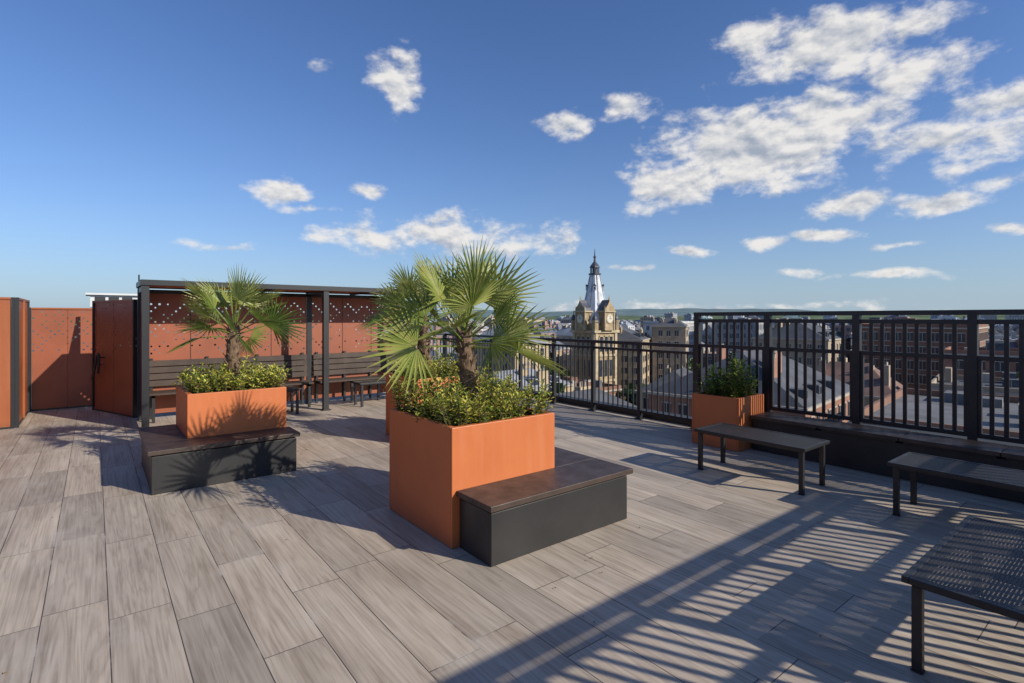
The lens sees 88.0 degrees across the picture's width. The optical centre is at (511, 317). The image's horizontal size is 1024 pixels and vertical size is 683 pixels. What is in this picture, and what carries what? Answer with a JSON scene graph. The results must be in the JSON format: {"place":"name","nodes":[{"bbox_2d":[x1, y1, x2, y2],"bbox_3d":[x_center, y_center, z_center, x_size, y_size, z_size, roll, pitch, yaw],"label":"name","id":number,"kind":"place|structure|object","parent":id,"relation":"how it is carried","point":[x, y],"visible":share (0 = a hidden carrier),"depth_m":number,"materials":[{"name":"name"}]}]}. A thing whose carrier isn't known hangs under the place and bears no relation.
{"place":"outdoors","nodes":[
{"label":"outdoors","id":0,"kind":"place"},
{"bbox_2d":[0,297,13,428],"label":"orange panel wall","id":1,"kind":"structure","parent":0,"point":[6,362],"depth_m":7.64,"materials":[{"name":"orange metal"}]},
{"bbox_2d":[30,307,101,410],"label":"orange perforated wall","id":2,"kind":"structure","parent":0,"point":[61,379],"depth_m":9.33,"materials":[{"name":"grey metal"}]},
{"bbox_2d":[82,321,222,353],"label":"neighbouring block","id":3,"kind":"structure","parent":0,"point":[163,342],"depth_m":31.03,"materials":[{"name":"brick"}]},
{"bbox_2d":[85,275,139,338],"bbox_3d":[-22.404,-0.350,30.088,2.800,4.300,2.400,0,0,-38],"label":"rooftop plant unit","id":4,"kind":"object","parent":3,"relation":"on","point":[104,296],"visible":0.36,"depth_m":29.05,"materials":[{"name":"white metal"}]},
{"bbox_2d":[32,325,313,351],"bbox_3d":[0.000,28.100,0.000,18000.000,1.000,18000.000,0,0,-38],"label":"ground","id":5,"kind":"structure","parent":0,"point":[175,325],"depth_m":835.91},
{"bbox_2d":[473,325,550,375],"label":"city building","id":6,"kind":"structure","parent":5,"relation":"on","point":[536,341],"depth_m":133.25,"materials":[{"name":"stone"}]},
{"bbox_2d":[480,362,573,393],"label":"city building","id":7,"kind":"structure","parent":5,"relation":"on","point":[547,382],"depth_m":98.42,"materials":[{"name":"metal"}]},
{"bbox_2d":[538,336,561,368],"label":"sandstone hotel","id":8,"kind":"structure","parent":5,"relation":"on","point":[557,354],"depth_m":170.61,"materials":[{"name":"stone"}]},
{"bbox_2d":[539,381,636,406],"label":"sandstone tenement","id":9,"kind":"structure","parent":5,"relation":"on","point":[601,395],"depth_m":62.77,"materials":[{"name":"stone"}]},
{"bbox_2d":[564,376,621,398],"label":"city building","id":10,"kind":"structure","parent":5,"relation":"on","point":[605,387],"depth_m":118.11,"materials":[{"name":"brick"}]},
{"bbox_2d":[570,250,619,384],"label":"clock tower spire","id":11,"kind":"structure","parent":5,"relation":"on","point":[594,317],"depth_m":146.82,"materials":[{"name":"stone"}]},
{"bbox_2d":[318,312,1023,352],"bbox_3d":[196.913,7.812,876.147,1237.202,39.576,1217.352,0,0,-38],"label":"distant city buildings","id":12,"kind":"structure","parent":5,"relation":"on","point":[562,326],"depth_m":420.24,"materials":[{"name":"brick"}]},
{"bbox_2d":[703,351,739,367],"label":"city building","id":13,"kind":"structure","parent":5,"relation":"on","point":[709,358],"depth_m":186.81,"materials":[{"name":"brick"}]},
{"bbox_2d":[539,328,1018,404],"bbox_3d":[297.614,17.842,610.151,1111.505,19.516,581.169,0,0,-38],"label":"street trees","id":14,"kind":"object","parent":5,"relation":"on","point":[690,369],"depth_m":117.82,"materials":[{"name":"green plant"}]},
{"bbox_2d":[751,317,851,369],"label":"sandstone tenement","id":15,"kind":"structure","parent":5,"relation":"on","point":[809,340],"depth_m":135.96,"materials":[{"name":"stone"}]},
{"bbox_2d":[851,317,988,389],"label":"brick warehouse","id":16,"kind":"structure","parent":5,"relation":"on","point":[962,334],"depth_m":128.94,"materials":[{"name":"brick"}]},
{"bbox_2d":[847,388,1023,446],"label":"red brick office","id":17,"kind":"structure","parent":5,"relation":"on","point":[1013,416],"depth_m":53.83,"materials":[{"name":"brick"}]},
{"bbox_2d":[931,367,1018,396],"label":"city building","id":18,"kind":"structure","parent":5,"relation":"on","point":[1013,385],"depth_m":88.87,"materials":[{"name":"stone"}]},
{"bbox_2d":[944,340,1018,376],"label":"city building","id":19,"kind":"structure","parent":5,"relation":"on","point":[999,351],"depth_m":103.51,"materials":[{"name":"stone"}]},
{"bbox_2d":[406,325,441,351],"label":"city building","id":20,"kind":"structure","parent":0,"point":[434,329],"depth_m":192.35,"materials":[{"name":"stone"}]},
{"bbox_2d":[41,308,811,316],"bbox_3d":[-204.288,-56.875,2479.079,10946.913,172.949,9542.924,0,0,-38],"label":"hills","id":21,"kind":"structure","parent":0,"point":[652,312],"depth_m":5526.82,"materials":[{"name":"green plant"}]},
{"bbox_2d":[430,344,457,363],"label":"city building","id":22,"kind":"structure","parent":0,"point":[431,353],"depth_m":145.63,"materials":[{"name":"metal"}]},
{"bbox_2d":[0,0,1023,312],"label":"sky","id":23,"kind":"structure","parent":0,"point":[814,155],"materials":[{"name":"blue"}]},
{"bbox_2d":[32,314,1004,324],"bbox_3d":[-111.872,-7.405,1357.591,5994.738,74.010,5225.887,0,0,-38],"label":"hills","id":24,"kind":"structure","parent":0,"point":[681,318],"depth_m":2661.80,"materials":[{"name":"green plant"}]},
{"bbox_2d":[540,332,569,353],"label":"city building","id":25,"kind":"structure","parent":0,"point":[558,342],"depth_m":212.63,"materials":[{"name":"brick"}]},
{"bbox_2d":[564,350,572,375],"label":"city building","id":26,"kind":"structure","parent":0,"point":[568,360],"depth_m":198.73,"materials":[{"name":"stone"}]},
{"bbox_2d":[617,325,651,399],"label":"sandstone hotel","id":27,"kind":"structure","parent":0,"point":[626,334],"depth_m":154.07,"materials":[{"name":"stone"}]},
{"bbox_2d":[634,365,691,408],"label":"city building","id":28,"kind":"structure","parent":0,"point":[678,372],"depth_m":101.45,"materials":[{"name":"stone"}]},
{"bbox_2d":[642,317,693,371],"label":"white office block","id":29,"kind":"structure","parent":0,"point":[647,325],"depth_m":219.35,"materials":[{"name":"concrete"}]},
{"bbox_2d":[651,317,689,380],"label":"sandstone hotel","id":30,"kind":"structure","parent":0,"point":[671,330],"depth_m":162.15,"materials":[{"name":"stone"}]},
{"bbox_2d":[715,316,763,351],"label":"grey office block","id":31,"kind":"structure","parent":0,"point":[753,329],"depth_m":209.68,"materials":[{"name":"concrete"}]},
{"bbox_2d":[645,344,849,422],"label":"red sandstone block","id":32,"kind":"structure","parent":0,"point":[792,389],"depth_m":70.69,"materials":[{"name":"stone"}]},
{"bbox_2d":[817,357,902,406],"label":"city building","id":33,"kind":"structure","parent":0,"point":[876,384],"depth_m":99.06,"materials":[{"name":"grey glass"}]},
{"bbox_2d":[1000,337,1018,347],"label":"city building","id":34,"kind":"structure","parent":0,"point":[1013,344],"depth_m":152.40,"materials":[{"name":"brick"}]},
{"bbox_3d":[-2.113,14.635,2.791,14.530,25.930,19.400,0,0,-38],"label":"host building","id":35,"kind":"object","parent":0,"visible":0},
{"bbox_2d":[0,392,1023,682],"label":"roof terrace deck","id":36,"kind":"structure","parent":35,"relation":"on","point":[322,564],"depth_m":3.28,"materials":[{"name":"grey wood"}]},
{"bbox_2d":[14,297,29,427],"bbox_3d":[-7.743,0.649,8.324,0.145,1.899,1.600,0,0,-38],"label":"orange panel screen","id":37,"kind":"object","parent":36,"relation":"on","point":[21,358],"visible":1,"depth_m":8.23,"materials":[{"name":"orange metal"}]},
{"bbox_2d":[91,299,136,417],"bbox_3d":[-6.683,0.649,8.842,1.463,1.899,0.143,0,0,31],"label":"door","id":38,"kind":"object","parent":36,"relation":"on","point":[114,372],"visible":0.98,"depth_m":8.85,"materials":[{"name":"orange metal"}]},
{"bbox_2d":[138,424,299,494],"bbox_3d":[-3.145,1.397,5.662,1.320,0.399,1.330,0,0,-38],"label":"planter bench","id":39,"kind":"object","parent":36,"relation":"on","point":[174,458],"visible":1,"depth_m":5.17,"materials":[{"name":"grey metal"}]},
{"bbox_2d":[176,385,285,438],"bbox_3d":[-3.146,1.178,5.923,0.940,0.836,0.940,0,0,-38],"label":"orange planter","id":40,"kind":"object","parent":39,"relation":"on","point":[200,414],"visible":0.58,"depth_m":5.54,"materials":[{"name":"metal"}]},
{"bbox_2d":[173,355,291,393],"bbox_3d":[-3.137,0.633,5.938,1.115,0.439,1.090,0,0,-38],"label":"variegated shrub","id":41,"kind":"object","parent":40,"relation":"in","point":[197,382],"visible":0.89,"depth_m":5.77,"materials":[{"name":"green plant"}]},
{"bbox_2d":[164,262,310,390],"bbox_3d":[-3.125,0.120,5.928,1.533,1.493,1.312,0,0,37],"label":"fan palm","id":42,"kind":"object","parent":40,"relation":"in","point":[247,295],"visible":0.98,"depth_m":5.91,"materials":[{"name":"green plant"}]},
{"bbox_2d":[149,350,398,422],"bbox_3d":[-3.937,1.119,9.506,4.310,0.959,0.450,0,0,-38],"label":"slatted wall bench","id":43,"kind":"object","parent":36,"relation":"on","point":[317,357],"visible":0.57,"depth_m":9.69,"materials":[{"name":"brown wood"}]},
{"bbox_2d":[136,279,421,427],"bbox_3d":[-3.812,0.525,9.347,4.590,2.150,1.075,0,0,-38],"label":"pergola shelter","id":44,"kind":"object","parent":36,"relation":"on","point":[321,298],"visible":0.52,"depth_m":9.20,"materials":[{"name":"grey metal"}]},
{"bbox_2d":[286,386,300,413],"bbox_3d":[-4.101,1.385,8.607,1.200,0.429,0.400,0,0,-38],"label":"metal bench","id":45,"kind":"object","parent":36,"relation":"on","point":[291,389],"visible":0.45,"depth_m":8.82,"materials":[{"name":"metal"}]},
{"bbox_2d":[150,333,446,364],"bbox_3d":[-4.002,0.990,11.230,6.140,1.220,0.120,0,0,-38],"label":"metal railing","id":46,"kind":"object","parent":36,"relation":"on","point":[441,334],"visible":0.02,"depth_m":12.89,"materials":[{"name":"grey metal"}]},
{"bbox_2d":[352,379,385,406],"bbox_3d":[-2.364,1.385,9.974,1.180,0.429,0.400,0,0,-38],"label":"metal bench","id":47,"kind":"object","parent":36,"relation":"on","point":[369,382],"visible":0.48,"depth_m":9.74,"materials":[{"name":"metal"}]},
{"bbox_2d":[386,373,476,434],"bbox_3d":[-1.096,1.178,7.231,0.920,0.836,0.920,0,0,-38],"label":"orange planter","id":48,"kind":"object","parent":36,"relation":"on","point":[389,404],"visible":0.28,"depth_m":7.16,"materials":[{"name":"metal"}]},
{"bbox_2d":[357,254,484,369],"bbox_3d":[-1.186,-0.030,7.208,1.748,1.788,1.706,0,0,-38],"label":"fan palm","id":49,"kind":"object","parent":48,"relation":"in","point":[405,281],"visible":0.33,"depth_m":7.07,"materials":[{"name":"green plant"}]},
{"bbox_2d":[387,347,480,378],"bbox_3d":[-1.096,0.634,7.241,1.048,0.437,1.064,0,0,-38],"label":"variegated shrub","id":50,"kind":"object","parent":48,"relation":"in","point":[436,368],"visible":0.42,"depth_m":7.05,"materials":[{"name":"green plant"}]},
{"bbox_2d":[389,405,554,548],"bbox_3d":[-0.342,1.178,4.344,0.965,0.836,0.990,0,0,-38],"label":"orange planter","id":51,"kind":"object","parent":36,"relation":"on","point":[435,467],"visible":0.77,"depth_m":3.95,"materials":[{"name":"metal"}]},
{"bbox_2d":[357,236,569,417],"bbox_3d":[-0.418,0.084,4.229,1.700,1.560,1.626,0,0,-38],"label":"fan palm","id":52,"kind":"object","parent":51,"relation":"in","point":[475,284],"visible":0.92,"depth_m":4.15,"materials":[{"name":"green plant"}]},
{"bbox_2d":[389,361,554,426],"bbox_3d":[-0.365,0.625,4.351,1.146,0.455,1.164,0,0,-38],"label":"variegated shrub","id":53,"kind":"object","parent":51,"relation":"in","point":[453,406],"visible":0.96,"depth_m":4.16,"materials":[{"name":"green plant"}]},
{"bbox_2d":[457,447,632,566],"bbox_3d":[-0.001,1.397,4.319,1.400,0.399,1.350,0,0,-38],"label":"planter bench","id":54,"kind":"object","parent":36,"relation":"on","point":[571,494],"visible":0.75,"depth_m":3.72,"materials":[{"name":"grey metal"}]},
{"bbox_2d":[442,333,693,428],"bbox_3d":[0.483,0.990,10.382,0.120,1.220,7.140,0,0,-38],"label":"metal railing","id":55,"kind":"object","parent":36,"relation":"on","point":[594,403],"visible":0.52,"depth_m":9.09,"materials":[{"name":"grey metal"}]},
{"bbox_2d":[478,381,691,425],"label":"deck edge kerb","id":56,"kind":"structure","parent":36,"relation":"on","point":[671,420],"depth_m":8.83,"materials":[{"name":"grey concrete"}]},
{"bbox_2d":[692,391,763,451],"bbox_3d":[2.745,1.278,6.747,0.620,0.636,0.630,0,0,-38],"label":"orange planter","id":57,"kind":"object","parent":36,"relation":"on","point":[707,409],"visible":0.65,"depth_m":6.52,"materials":[{"name":"metal"}]},
{"bbox_2d":[692,352,758,397],"bbox_3d":[2.768,0.748,6.744,0.776,0.608,0.746,0,0,-38],"label":"green shrub","id":58,"kind":"object","parent":57,"relation":"in","point":[733,386],"visible":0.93,"depth_m":6.62,"materials":[{"name":"green plant"}]},
{"bbox_2d":[694,422,829,495],"bbox_3d":[2.481,1.385,5.337,0.540,0.429,1.120,0,0,-38],"label":"metal bench","id":59,"kind":"object","parent":36,"relation":"on","point":[744,431],"visible":1,"depth_m":5.19,"materials":[{"name":"metal"}]},
{"bbox_2d":[691,309,1023,443],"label":"tall metal screen","id":60,"kind":"object","parent":36,"relation":"on","point":[973,393],"visible":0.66,"depth_m":5.76,"materials":[{"name":"grey metal"}]},
{"bbox_2d":[751,412,1023,503],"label":"built in bench","id":61,"kind":"object","parent":36,"relation":"on","point":[867,448],"visible":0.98,"depth_m":5.37,"materials":[{"name":"black metal"}]},
{"bbox_2d":[887,452,1023,515],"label":"metal bench","id":62,"kind":"object","parent":36,"relation":"on","point":[910,462],"visible":1,"depth_m":4.17,"materials":[{"name":"metal"}]},
{"bbox_2d":[901,515,1023,674],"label":"metal bench","id":63,"kind":"object","parent":36,"relation":"on","point":[942,552],"visible":1,"depth_m":2.44,"materials":[{"name":"metal"}]}
]}

